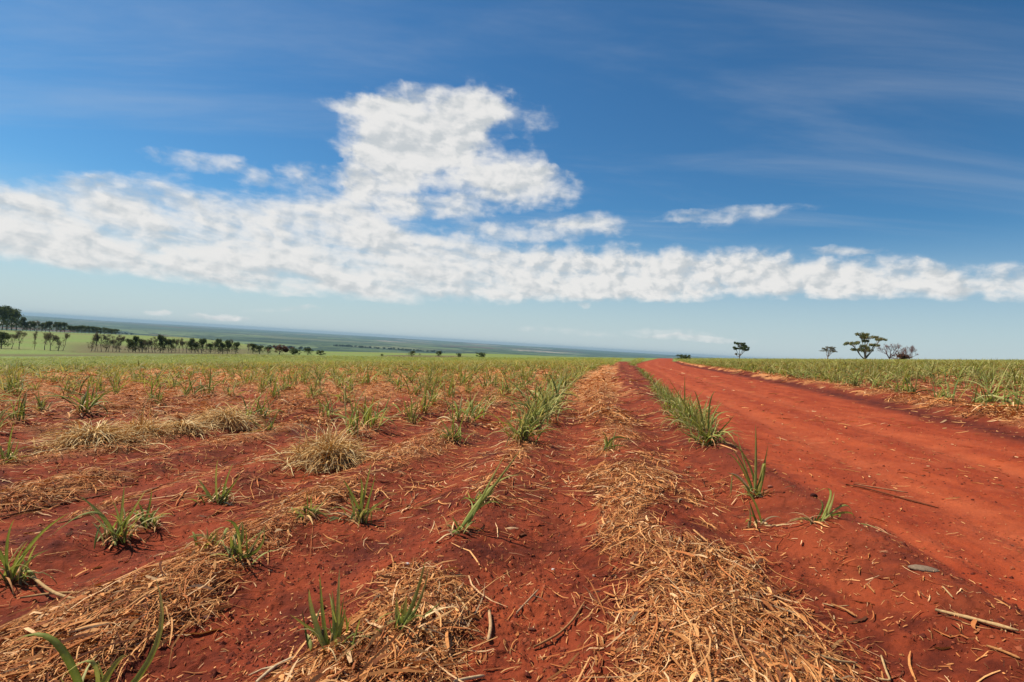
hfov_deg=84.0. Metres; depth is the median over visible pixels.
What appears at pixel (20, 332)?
tree
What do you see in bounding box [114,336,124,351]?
tree
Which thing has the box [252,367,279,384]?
sugarcane clump
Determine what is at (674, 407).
sugarcane clump
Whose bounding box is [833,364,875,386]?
sugarcane clump
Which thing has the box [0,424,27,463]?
sugarcane clump
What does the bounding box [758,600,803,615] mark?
dry stalk
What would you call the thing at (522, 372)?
sugarcane clump
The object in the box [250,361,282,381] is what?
sugarcane clump
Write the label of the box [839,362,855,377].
sugarcane clump
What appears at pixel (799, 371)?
sugarcane clump
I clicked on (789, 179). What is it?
sky
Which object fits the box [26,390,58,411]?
sugarcane clump
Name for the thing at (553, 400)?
sugarcane clump
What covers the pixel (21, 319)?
tree
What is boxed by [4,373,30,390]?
sugarcane clump
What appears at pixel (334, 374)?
sugarcane clump
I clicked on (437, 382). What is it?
sugarcane clump
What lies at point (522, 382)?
sugarcane clump
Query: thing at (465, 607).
dry stalk
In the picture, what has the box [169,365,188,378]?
sugarcane clump
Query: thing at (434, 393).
sugarcane clump
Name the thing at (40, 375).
sugarcane clump
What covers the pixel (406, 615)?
sugarcane clump
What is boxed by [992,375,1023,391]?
sugarcane clump
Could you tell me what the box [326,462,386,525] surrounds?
sugarcane clump
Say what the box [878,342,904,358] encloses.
bare tree
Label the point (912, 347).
bare tree
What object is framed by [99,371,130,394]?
sugarcane clump
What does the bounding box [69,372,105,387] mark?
sugarcane clump
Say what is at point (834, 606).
dry stalk
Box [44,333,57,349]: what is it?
tree
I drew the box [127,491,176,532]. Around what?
sugarcane clump
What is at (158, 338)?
tree
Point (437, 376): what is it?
sugarcane clump
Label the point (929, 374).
sugarcane clump
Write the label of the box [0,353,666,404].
cane crop
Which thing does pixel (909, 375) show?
sugarcane clump
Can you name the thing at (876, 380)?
sugarcane clump
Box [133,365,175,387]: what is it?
sugarcane clump
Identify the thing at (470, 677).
dry stalk
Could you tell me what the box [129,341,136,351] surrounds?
tree
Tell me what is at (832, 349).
tree
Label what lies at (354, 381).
sugarcane clump
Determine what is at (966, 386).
sugarcane clump
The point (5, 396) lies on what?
sugarcane clump
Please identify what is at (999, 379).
sugarcane clump
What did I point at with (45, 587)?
dry stalk
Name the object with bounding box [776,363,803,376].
sugarcane clump
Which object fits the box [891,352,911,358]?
bush
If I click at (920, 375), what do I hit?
sugarcane clump
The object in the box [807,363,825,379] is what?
sugarcane clump
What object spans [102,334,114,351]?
tree
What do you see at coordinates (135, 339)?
tree
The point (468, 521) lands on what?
sugarcane clump
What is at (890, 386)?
sugarcane clump
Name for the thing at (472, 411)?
sugarcane clump
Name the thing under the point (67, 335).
tree
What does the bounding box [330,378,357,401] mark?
sugarcane clump
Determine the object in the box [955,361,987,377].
sugarcane clump
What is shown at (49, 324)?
tree
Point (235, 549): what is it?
sugarcane clump
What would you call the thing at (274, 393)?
sugarcane clump
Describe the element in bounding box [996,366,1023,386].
sugarcane clump
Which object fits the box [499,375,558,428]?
sugarcane clump
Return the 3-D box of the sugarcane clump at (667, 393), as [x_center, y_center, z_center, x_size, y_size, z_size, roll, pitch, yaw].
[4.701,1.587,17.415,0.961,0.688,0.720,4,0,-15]
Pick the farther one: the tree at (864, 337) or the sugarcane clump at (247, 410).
the tree at (864, 337)
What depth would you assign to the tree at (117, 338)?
236.33 m
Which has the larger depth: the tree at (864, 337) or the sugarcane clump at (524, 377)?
the tree at (864, 337)
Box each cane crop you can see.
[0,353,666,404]
[674,357,1023,398]
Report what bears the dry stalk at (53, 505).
on the ground
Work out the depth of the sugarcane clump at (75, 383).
21.25 m
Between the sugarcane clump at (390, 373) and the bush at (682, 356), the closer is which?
the sugarcane clump at (390, 373)
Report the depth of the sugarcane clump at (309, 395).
17.65 m
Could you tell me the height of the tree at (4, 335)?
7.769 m
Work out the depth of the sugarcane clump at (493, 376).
24.81 m
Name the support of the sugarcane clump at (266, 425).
on the ground
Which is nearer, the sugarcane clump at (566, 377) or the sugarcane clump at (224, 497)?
the sugarcane clump at (224, 497)
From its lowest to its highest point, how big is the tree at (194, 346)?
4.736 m
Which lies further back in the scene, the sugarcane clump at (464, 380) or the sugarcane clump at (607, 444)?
the sugarcane clump at (464, 380)
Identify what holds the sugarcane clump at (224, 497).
on the ground
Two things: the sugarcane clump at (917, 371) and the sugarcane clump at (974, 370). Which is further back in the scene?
the sugarcane clump at (917, 371)
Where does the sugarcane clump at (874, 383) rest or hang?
on the ground
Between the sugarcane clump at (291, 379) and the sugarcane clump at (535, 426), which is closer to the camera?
the sugarcane clump at (535, 426)
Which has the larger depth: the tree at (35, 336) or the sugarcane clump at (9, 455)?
the tree at (35, 336)
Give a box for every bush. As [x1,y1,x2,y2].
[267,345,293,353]
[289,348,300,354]
[475,352,484,356]
[676,354,690,359]
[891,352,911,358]
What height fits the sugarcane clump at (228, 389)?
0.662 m
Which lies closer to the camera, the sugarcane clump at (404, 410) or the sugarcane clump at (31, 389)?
the sugarcane clump at (404, 410)
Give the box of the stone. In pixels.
[908,564,939,571]
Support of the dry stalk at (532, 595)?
on the ground
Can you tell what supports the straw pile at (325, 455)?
on the ground
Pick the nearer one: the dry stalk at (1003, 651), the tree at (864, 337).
the dry stalk at (1003, 651)
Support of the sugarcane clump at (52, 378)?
on the ground
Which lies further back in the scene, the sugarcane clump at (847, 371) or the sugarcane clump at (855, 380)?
the sugarcane clump at (847, 371)
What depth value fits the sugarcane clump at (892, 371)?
33.04 m
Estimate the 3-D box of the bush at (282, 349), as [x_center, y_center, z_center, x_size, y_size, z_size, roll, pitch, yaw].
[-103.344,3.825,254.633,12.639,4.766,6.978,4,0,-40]
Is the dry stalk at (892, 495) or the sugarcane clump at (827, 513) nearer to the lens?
the sugarcane clump at (827, 513)
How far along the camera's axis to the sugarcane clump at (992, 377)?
21.04 m
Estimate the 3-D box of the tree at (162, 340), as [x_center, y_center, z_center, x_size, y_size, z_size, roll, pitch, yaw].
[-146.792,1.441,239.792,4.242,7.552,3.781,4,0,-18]
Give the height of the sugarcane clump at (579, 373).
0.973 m
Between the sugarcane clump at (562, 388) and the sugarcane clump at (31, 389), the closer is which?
the sugarcane clump at (562, 388)
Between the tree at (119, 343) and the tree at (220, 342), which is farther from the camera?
the tree at (220, 342)
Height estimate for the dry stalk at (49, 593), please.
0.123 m
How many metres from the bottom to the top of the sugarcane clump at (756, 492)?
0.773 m
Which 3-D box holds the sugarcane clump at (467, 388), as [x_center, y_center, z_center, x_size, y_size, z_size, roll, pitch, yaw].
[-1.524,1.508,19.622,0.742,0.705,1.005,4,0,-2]
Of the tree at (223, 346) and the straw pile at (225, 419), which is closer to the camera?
the straw pile at (225, 419)
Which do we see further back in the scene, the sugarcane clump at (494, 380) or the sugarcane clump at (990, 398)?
the sugarcane clump at (494, 380)
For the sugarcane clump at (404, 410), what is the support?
on the ground
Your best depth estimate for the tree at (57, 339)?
231.75 m
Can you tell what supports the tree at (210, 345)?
on the ground
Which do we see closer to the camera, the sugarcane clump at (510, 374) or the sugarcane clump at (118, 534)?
the sugarcane clump at (118, 534)
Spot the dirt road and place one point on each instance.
(969, 542)
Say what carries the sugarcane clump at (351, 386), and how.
on the ground
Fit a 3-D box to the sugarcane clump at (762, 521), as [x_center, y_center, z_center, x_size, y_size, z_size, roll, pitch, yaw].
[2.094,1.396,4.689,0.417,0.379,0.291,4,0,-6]
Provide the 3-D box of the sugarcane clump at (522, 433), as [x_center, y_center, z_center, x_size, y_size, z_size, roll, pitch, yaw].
[0.162,1.245,8.690,1.412,0.840,0.996,4,0,-33]
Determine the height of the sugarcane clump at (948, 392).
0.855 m
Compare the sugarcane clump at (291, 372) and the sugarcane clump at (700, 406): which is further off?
the sugarcane clump at (291, 372)
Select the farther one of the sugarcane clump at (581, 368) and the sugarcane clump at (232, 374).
the sugarcane clump at (581, 368)
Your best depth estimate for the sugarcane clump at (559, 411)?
11.74 m
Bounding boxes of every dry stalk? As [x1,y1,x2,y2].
[0,493,111,516]
[20,590,108,598]
[26,572,105,601]
[57,489,151,523]
[249,656,295,681]
[453,674,484,681]
[456,593,469,612]
[487,610,491,641]
[516,589,544,613]
[533,601,584,647]
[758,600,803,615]
[778,625,842,659]
[811,652,857,663]
[822,603,848,606]
[831,603,855,615]
[846,484,938,507]
[853,483,907,492]
[876,655,890,681]
[935,608,1018,631]
[986,645,1020,658]
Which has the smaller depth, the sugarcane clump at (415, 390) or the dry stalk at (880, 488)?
the dry stalk at (880, 488)
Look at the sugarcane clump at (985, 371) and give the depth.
26.66 m
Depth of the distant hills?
7938.78 m
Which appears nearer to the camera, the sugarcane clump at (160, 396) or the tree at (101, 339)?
the sugarcane clump at (160, 396)
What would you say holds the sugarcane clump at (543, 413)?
on the ground
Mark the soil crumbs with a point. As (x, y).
(352, 595)
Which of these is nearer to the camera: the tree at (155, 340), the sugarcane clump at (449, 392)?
the sugarcane clump at (449, 392)
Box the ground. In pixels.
[0,330,1023,681]
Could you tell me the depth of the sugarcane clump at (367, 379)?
26.20 m
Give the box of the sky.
[0,0,1023,359]
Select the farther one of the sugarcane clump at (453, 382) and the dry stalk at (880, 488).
the sugarcane clump at (453, 382)
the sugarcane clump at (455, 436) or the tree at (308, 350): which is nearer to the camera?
the sugarcane clump at (455, 436)
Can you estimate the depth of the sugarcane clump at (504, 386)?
18.23 m
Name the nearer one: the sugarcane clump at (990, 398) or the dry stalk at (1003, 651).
the dry stalk at (1003, 651)
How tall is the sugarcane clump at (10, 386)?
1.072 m
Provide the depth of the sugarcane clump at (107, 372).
31.05 m
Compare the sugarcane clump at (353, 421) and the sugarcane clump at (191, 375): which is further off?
the sugarcane clump at (191, 375)
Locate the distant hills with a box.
[0,315,711,358]
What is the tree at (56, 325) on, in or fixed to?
on the ground
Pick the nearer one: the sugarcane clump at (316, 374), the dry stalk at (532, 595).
the dry stalk at (532, 595)
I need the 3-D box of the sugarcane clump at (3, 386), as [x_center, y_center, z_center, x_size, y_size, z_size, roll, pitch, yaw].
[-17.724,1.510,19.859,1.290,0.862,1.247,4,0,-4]
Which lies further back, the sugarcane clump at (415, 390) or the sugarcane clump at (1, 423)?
the sugarcane clump at (415, 390)
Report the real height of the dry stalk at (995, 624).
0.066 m
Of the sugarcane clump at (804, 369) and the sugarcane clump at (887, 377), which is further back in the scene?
the sugarcane clump at (804, 369)
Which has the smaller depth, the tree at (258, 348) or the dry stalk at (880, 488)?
the dry stalk at (880, 488)
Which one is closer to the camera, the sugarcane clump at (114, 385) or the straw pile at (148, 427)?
the straw pile at (148, 427)
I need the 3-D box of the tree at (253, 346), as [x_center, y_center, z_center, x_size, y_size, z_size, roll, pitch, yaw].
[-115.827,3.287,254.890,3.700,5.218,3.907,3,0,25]
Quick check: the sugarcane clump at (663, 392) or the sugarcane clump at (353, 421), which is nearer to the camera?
the sugarcane clump at (353, 421)
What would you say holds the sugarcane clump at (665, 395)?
on the ground
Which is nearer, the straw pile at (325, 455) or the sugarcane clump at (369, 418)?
the straw pile at (325, 455)
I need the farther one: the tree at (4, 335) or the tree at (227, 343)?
the tree at (227, 343)
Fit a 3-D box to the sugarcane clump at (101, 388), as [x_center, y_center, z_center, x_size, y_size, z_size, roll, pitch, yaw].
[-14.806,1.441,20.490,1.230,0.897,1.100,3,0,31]
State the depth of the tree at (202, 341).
247.23 m
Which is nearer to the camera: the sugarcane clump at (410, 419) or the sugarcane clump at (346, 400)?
the sugarcane clump at (410, 419)
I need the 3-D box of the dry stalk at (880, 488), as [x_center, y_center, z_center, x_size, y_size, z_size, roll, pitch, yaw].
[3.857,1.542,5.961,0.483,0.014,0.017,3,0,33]
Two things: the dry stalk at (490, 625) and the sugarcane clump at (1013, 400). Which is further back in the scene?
the sugarcane clump at (1013, 400)
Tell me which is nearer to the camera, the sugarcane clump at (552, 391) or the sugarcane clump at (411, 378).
the sugarcane clump at (552, 391)
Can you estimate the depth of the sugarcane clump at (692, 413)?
10.33 m
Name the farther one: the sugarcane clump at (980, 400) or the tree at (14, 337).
the tree at (14, 337)
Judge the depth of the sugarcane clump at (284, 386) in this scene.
21.44 m
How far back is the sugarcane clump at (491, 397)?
15.08 m
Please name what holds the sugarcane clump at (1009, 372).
on the ground
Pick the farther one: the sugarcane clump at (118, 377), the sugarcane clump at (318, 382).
the sugarcane clump at (118, 377)
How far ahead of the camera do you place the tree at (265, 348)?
254.32 m
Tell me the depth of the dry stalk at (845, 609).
3.11 m
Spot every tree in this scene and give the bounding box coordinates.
[0,305,12,329]
[0,305,22,329]
[0,331,10,348]
[4,308,21,329]
[10,334,16,348]
[12,314,26,330]
[14,330,27,348]
[25,321,33,330]
[30,321,36,330]
[32,331,37,349]
[42,321,53,331]
[42,332,51,349]
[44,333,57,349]
[51,336,61,350]
[53,322,59,331]
[59,333,69,350]
[61,322,68,331]
[77,325,86,332]
[88,335,94,350]
[97,334,105,351]
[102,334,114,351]
[111,334,124,350]
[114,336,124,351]
[125,338,132,351]
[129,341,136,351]
[131,336,139,351]
[137,339,147,351]
[143,339,152,352]
[150,337,158,352]
[156,334,165,352]
[159,336,168,350]
[167,339,175,352]
[186,338,194,352]
[189,343,199,351]
[196,338,206,352]
[207,343,214,352]
[214,338,223,353]
[215,344,229,353]
[224,340,232,353]
[230,341,240,353]
[249,343,256,353]
[255,345,263,353]
[263,347,274,353]
[301,348,311,354]
[733,341,749,357]
[818,346,836,358]
[843,332,887,358]
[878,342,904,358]
[900,345,918,358]
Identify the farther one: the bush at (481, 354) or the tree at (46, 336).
the bush at (481, 354)
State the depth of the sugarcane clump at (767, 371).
37.49 m
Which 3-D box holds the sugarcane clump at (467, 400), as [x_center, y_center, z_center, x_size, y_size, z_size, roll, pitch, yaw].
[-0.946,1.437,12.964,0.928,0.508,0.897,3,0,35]
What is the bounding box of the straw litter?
[0,363,1023,681]
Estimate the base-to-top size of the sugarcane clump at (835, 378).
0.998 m
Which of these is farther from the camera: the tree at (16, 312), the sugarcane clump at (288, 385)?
the tree at (16, 312)
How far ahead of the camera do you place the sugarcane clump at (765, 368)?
39.33 m
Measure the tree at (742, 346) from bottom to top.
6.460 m
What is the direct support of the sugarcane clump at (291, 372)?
on the ground
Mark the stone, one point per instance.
(921, 568)
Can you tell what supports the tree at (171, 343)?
on the ground
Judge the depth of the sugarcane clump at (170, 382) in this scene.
22.10 m
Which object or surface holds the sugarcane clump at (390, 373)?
on the ground
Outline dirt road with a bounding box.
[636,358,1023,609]
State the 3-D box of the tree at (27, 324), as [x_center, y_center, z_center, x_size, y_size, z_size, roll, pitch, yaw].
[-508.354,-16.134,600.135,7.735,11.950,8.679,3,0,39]
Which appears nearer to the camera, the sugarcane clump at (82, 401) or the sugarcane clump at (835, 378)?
the sugarcane clump at (82, 401)
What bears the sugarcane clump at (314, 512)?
on the ground
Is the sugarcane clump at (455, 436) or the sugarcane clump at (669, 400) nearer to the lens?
the sugarcane clump at (455, 436)
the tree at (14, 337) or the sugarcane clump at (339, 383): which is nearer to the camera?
the sugarcane clump at (339, 383)
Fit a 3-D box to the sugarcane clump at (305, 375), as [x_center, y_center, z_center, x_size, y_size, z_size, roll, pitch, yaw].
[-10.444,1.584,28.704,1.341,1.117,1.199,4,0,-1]
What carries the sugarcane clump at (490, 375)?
on the ground
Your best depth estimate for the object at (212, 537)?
3.85 m
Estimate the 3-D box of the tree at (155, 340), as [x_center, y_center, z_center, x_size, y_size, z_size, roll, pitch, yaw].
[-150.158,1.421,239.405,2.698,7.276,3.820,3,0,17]
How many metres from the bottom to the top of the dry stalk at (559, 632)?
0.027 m
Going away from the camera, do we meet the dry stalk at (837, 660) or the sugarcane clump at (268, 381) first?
the dry stalk at (837, 660)
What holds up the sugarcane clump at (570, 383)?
on the ground
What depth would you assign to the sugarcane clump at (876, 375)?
25.05 m
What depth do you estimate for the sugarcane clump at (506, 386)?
19.57 m
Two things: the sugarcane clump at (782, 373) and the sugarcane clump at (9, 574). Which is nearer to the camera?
the sugarcane clump at (9, 574)
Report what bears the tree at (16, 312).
on the ground
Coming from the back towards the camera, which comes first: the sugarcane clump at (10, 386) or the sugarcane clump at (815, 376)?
the sugarcane clump at (815, 376)
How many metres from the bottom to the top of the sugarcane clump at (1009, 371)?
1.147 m
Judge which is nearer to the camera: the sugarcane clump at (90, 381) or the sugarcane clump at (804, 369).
the sugarcane clump at (90, 381)
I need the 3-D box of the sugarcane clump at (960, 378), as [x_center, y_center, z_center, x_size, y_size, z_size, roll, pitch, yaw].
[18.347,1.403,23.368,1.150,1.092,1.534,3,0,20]
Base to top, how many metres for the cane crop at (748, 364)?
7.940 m
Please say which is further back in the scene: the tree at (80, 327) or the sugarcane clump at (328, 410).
the tree at (80, 327)
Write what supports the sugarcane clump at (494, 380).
on the ground
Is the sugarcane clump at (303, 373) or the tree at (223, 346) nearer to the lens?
the sugarcane clump at (303, 373)
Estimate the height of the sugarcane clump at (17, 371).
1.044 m
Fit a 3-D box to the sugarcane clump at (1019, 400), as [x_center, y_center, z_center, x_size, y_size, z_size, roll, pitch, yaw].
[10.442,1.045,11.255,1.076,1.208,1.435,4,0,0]
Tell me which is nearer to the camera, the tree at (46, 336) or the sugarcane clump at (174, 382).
the sugarcane clump at (174, 382)
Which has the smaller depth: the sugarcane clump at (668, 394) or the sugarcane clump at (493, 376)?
the sugarcane clump at (668, 394)
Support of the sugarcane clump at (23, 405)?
on the ground
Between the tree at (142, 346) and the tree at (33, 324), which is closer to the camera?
the tree at (142, 346)
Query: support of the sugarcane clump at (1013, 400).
on the ground
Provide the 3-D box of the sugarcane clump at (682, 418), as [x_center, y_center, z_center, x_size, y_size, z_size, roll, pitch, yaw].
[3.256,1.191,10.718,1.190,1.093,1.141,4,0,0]
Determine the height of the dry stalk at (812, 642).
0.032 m
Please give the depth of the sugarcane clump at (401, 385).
21.47 m
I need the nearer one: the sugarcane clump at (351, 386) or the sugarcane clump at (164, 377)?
the sugarcane clump at (351, 386)
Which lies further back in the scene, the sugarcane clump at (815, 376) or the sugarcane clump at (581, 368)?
the sugarcane clump at (581, 368)
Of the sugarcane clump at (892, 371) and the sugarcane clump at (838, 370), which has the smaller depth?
the sugarcane clump at (838, 370)
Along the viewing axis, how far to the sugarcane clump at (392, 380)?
25.43 m
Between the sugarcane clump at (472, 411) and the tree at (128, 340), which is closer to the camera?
the sugarcane clump at (472, 411)
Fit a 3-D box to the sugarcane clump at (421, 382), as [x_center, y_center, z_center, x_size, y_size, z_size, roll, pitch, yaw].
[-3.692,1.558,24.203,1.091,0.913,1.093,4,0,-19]
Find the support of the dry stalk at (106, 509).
on the ground
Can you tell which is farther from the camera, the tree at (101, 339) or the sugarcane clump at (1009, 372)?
the tree at (101, 339)
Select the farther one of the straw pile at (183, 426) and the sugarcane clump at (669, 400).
the sugarcane clump at (669, 400)
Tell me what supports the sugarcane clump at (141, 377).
on the ground
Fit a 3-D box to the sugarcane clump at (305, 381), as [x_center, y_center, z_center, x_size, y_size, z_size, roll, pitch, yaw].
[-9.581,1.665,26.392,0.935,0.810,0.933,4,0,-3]
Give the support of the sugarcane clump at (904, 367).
on the ground
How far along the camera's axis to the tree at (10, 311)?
572.28 m
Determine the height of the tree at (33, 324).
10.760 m
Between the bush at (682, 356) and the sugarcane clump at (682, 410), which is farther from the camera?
the bush at (682, 356)
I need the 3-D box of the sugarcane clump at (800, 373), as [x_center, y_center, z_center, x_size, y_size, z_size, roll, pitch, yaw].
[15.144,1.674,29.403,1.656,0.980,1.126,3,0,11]
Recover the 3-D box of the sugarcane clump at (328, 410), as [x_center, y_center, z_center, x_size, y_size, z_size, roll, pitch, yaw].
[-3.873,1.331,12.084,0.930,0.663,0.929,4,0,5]
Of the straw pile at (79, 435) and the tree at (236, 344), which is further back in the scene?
the tree at (236, 344)
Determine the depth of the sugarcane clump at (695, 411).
10.84 m
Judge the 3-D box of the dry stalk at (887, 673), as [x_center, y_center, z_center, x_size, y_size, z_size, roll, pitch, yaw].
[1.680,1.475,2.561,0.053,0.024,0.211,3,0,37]
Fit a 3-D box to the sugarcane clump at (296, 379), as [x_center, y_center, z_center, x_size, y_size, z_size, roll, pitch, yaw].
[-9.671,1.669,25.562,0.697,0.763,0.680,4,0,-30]
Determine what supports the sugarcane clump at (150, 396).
on the ground
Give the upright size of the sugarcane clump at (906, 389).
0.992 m
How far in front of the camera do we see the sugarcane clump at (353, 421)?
9.48 m
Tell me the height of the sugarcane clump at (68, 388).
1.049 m
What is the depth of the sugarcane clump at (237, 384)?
23.65 m
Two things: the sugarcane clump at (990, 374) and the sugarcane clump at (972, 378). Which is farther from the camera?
the sugarcane clump at (990, 374)
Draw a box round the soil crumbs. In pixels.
[0,399,1023,681]
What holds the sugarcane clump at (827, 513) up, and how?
on the ground
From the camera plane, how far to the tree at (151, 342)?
239.65 m
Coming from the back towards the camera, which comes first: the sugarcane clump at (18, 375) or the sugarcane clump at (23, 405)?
the sugarcane clump at (18, 375)
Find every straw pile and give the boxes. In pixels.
[6,411,166,454]
[103,396,186,438]
[148,412,225,439]
[180,400,281,432]
[251,413,389,476]
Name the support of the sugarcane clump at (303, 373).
on the ground
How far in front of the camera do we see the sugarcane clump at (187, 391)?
18.62 m
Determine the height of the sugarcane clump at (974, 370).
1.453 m
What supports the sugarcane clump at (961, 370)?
on the ground
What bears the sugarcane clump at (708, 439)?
on the ground
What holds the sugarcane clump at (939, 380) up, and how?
on the ground
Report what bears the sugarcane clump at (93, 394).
on the ground
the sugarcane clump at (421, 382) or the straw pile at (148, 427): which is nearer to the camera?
the straw pile at (148, 427)
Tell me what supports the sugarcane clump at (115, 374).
on the ground
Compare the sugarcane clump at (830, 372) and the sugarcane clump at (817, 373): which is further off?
the sugarcane clump at (817, 373)
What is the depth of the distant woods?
4302.70 m
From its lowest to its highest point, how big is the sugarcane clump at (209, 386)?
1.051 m
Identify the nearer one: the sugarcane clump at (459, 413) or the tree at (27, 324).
the sugarcane clump at (459, 413)
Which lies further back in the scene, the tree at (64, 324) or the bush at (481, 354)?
the tree at (64, 324)
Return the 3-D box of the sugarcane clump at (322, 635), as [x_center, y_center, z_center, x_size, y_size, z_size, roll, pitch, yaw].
[-0.780,1.243,2.568,0.462,0.418,0.436,4,0,0]
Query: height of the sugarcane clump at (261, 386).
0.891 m
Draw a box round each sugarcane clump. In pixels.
[0,368,37,395]
[0,376,31,393]
[0,385,39,420]
[0,388,17,402]
[0,399,32,432]
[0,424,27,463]
[0,513,110,593]
[4,369,35,385]
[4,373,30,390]
[6,364,29,377]
[14,580,163,681]
[22,374,42,391]
[24,369,66,381]
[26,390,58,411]
[32,380,124,413]
[45,367,70,383]
[48,368,93,394]
[52,488,161,548]
[59,374,86,390]
[64,383,119,404]
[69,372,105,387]
[81,370,111,392]
[98,366,124,377]
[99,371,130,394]
[103,365,127,381]
[106,371,131,388]
[109,368,131,384]
[121,368,149,382]
[125,367,164,383]
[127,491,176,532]
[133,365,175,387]
[143,363,172,400]
[145,372,178,381]
[145,382,168,404]
[152,368,183,390]
[160,377,186,386]
[168,366,210,396]
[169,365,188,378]
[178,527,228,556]
[181,365,202,377]
[190,367,222,393]
[191,460,251,504]
[201,520,274,568]
[202,371,216,380]
[216,392,273,421]
[217,380,247,396]
[219,362,239,379]
[227,407,283,434]
[228,370,260,383]
[228,379,246,386]
[246,390,284,417]
[248,368,283,388]
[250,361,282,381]
[251,373,272,391]
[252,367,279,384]
[259,375,285,398]
[275,376,290,390]
[276,365,299,389]
[279,366,299,377]
[283,364,314,379]
[285,370,302,382]
[288,496,331,523]
[291,569,391,665]
[292,372,303,384]
[297,372,312,384]
[297,376,324,397]
[298,364,313,380]
[303,370,335,385]
[306,380,329,395]
[308,365,328,381]
[312,389,351,417]
[323,368,355,388]
[323,369,347,380]
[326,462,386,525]
[327,386,384,435]
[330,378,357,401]
[332,393,400,429]
[338,371,361,391]
[343,375,361,386]
[353,394,394,425]
[355,364,388,384]
[372,558,453,652]
[378,376,402,385]
[380,371,419,390]
[382,365,397,378]
[393,392,422,414]
[397,396,421,424]
[398,370,430,395]
[403,372,419,382]
[409,376,443,412]
[413,370,436,386]
[415,375,447,404]
[417,366,458,391]
[418,373,443,392]
[426,364,447,382]
[429,403,477,443]
[435,448,522,542]
[439,387,493,421]
[440,373,462,397]
[444,372,460,388]
[449,393,498,418]
[450,368,481,385]
[453,395,496,411]
[454,364,472,379]
[459,378,476,393]
[463,489,506,502]
[472,374,496,387]
[478,369,496,378]
[483,363,506,384]
[483,386,504,404]
[483,398,559,447]
[485,371,500,387]
[486,369,529,396]
[492,375,526,393]
[493,368,578,410]
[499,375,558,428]
[501,386,564,422]
[503,365,518,381]
[508,373,528,391]
[510,381,580,415]
[511,372,531,389]
[511,404,556,433]
[512,366,550,387]
[515,364,530,378]
[521,386,575,420]
[523,361,576,397]
[523,370,577,406]
[525,363,539,376]
[537,392,572,407]
[542,360,592,386]
[552,364,584,389]
[567,366,582,378]
[572,359,591,374]
[597,430,629,451]
[649,383,675,399]
[650,385,680,402]
[652,377,706,428]
[652,389,711,417]
[653,388,693,412]
[653,392,690,406]
[659,386,679,399]
[661,385,682,402]
[661,399,720,417]
[663,399,732,425]
[668,378,742,451]
[669,408,718,431]
[671,394,719,415]
[676,401,713,424]
[727,428,774,498]
[739,488,794,528]
[756,362,769,373]
[759,363,777,373]
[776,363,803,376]
[783,366,817,378]
[786,488,876,527]
[789,366,812,378]
[792,365,823,374]
[804,369,826,380]
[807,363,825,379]
[815,362,848,380]
[822,359,854,378]
[824,369,842,383]
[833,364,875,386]
[838,365,863,386]
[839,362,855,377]
[851,365,885,382]
[856,371,891,389]
[862,366,909,380]
[864,374,895,384]
[873,358,906,373]
[881,364,916,375]
[883,379,911,391]
[884,368,937,393]
[893,360,914,372]
[895,366,914,383]
[897,368,920,380]
[905,366,926,376]
[905,366,928,378]
[918,359,939,377]
[922,369,954,386]
[922,375,974,400]
[943,375,977,390]
[944,367,976,384]
[947,362,972,374]
[954,368,984,383]
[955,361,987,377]
[957,361,1007,377]
[961,362,1023,408]
[966,378,1009,405]
[967,374,1023,410]
[970,366,1002,379]
[971,362,1000,381]
[972,366,1014,388]
[978,371,1013,385]
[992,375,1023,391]
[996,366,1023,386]
[997,363,1021,376]
[999,363,1023,379]
[1010,370,1023,413]
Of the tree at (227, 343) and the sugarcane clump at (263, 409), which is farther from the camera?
the tree at (227, 343)
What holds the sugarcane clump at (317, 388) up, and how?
on the ground
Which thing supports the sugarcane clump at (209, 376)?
on the ground
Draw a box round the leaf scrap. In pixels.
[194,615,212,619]
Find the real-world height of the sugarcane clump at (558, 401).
1.224 m
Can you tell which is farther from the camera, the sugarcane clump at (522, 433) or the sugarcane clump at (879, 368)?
the sugarcane clump at (879, 368)
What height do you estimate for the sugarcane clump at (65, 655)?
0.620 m
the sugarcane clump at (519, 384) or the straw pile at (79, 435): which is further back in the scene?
the sugarcane clump at (519, 384)
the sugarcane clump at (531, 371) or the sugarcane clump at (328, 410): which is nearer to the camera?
the sugarcane clump at (328, 410)
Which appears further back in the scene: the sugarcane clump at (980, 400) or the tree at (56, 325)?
the tree at (56, 325)
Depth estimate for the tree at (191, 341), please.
247.60 m
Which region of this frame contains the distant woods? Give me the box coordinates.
[60,329,441,351]
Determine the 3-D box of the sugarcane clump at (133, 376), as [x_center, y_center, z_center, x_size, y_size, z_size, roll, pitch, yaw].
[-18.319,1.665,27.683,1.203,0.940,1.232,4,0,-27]
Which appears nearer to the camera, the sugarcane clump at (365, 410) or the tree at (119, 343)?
the sugarcane clump at (365, 410)
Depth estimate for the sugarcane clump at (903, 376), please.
24.32 m
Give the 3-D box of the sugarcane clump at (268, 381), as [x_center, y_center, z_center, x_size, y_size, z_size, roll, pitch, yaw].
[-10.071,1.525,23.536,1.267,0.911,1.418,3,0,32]
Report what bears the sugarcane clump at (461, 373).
on the ground
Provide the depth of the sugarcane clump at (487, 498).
5.06 m
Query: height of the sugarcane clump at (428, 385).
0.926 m
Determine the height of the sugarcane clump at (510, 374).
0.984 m
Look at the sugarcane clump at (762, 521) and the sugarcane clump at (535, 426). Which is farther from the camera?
the sugarcane clump at (535, 426)
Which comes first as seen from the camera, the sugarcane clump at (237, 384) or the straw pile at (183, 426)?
the straw pile at (183, 426)

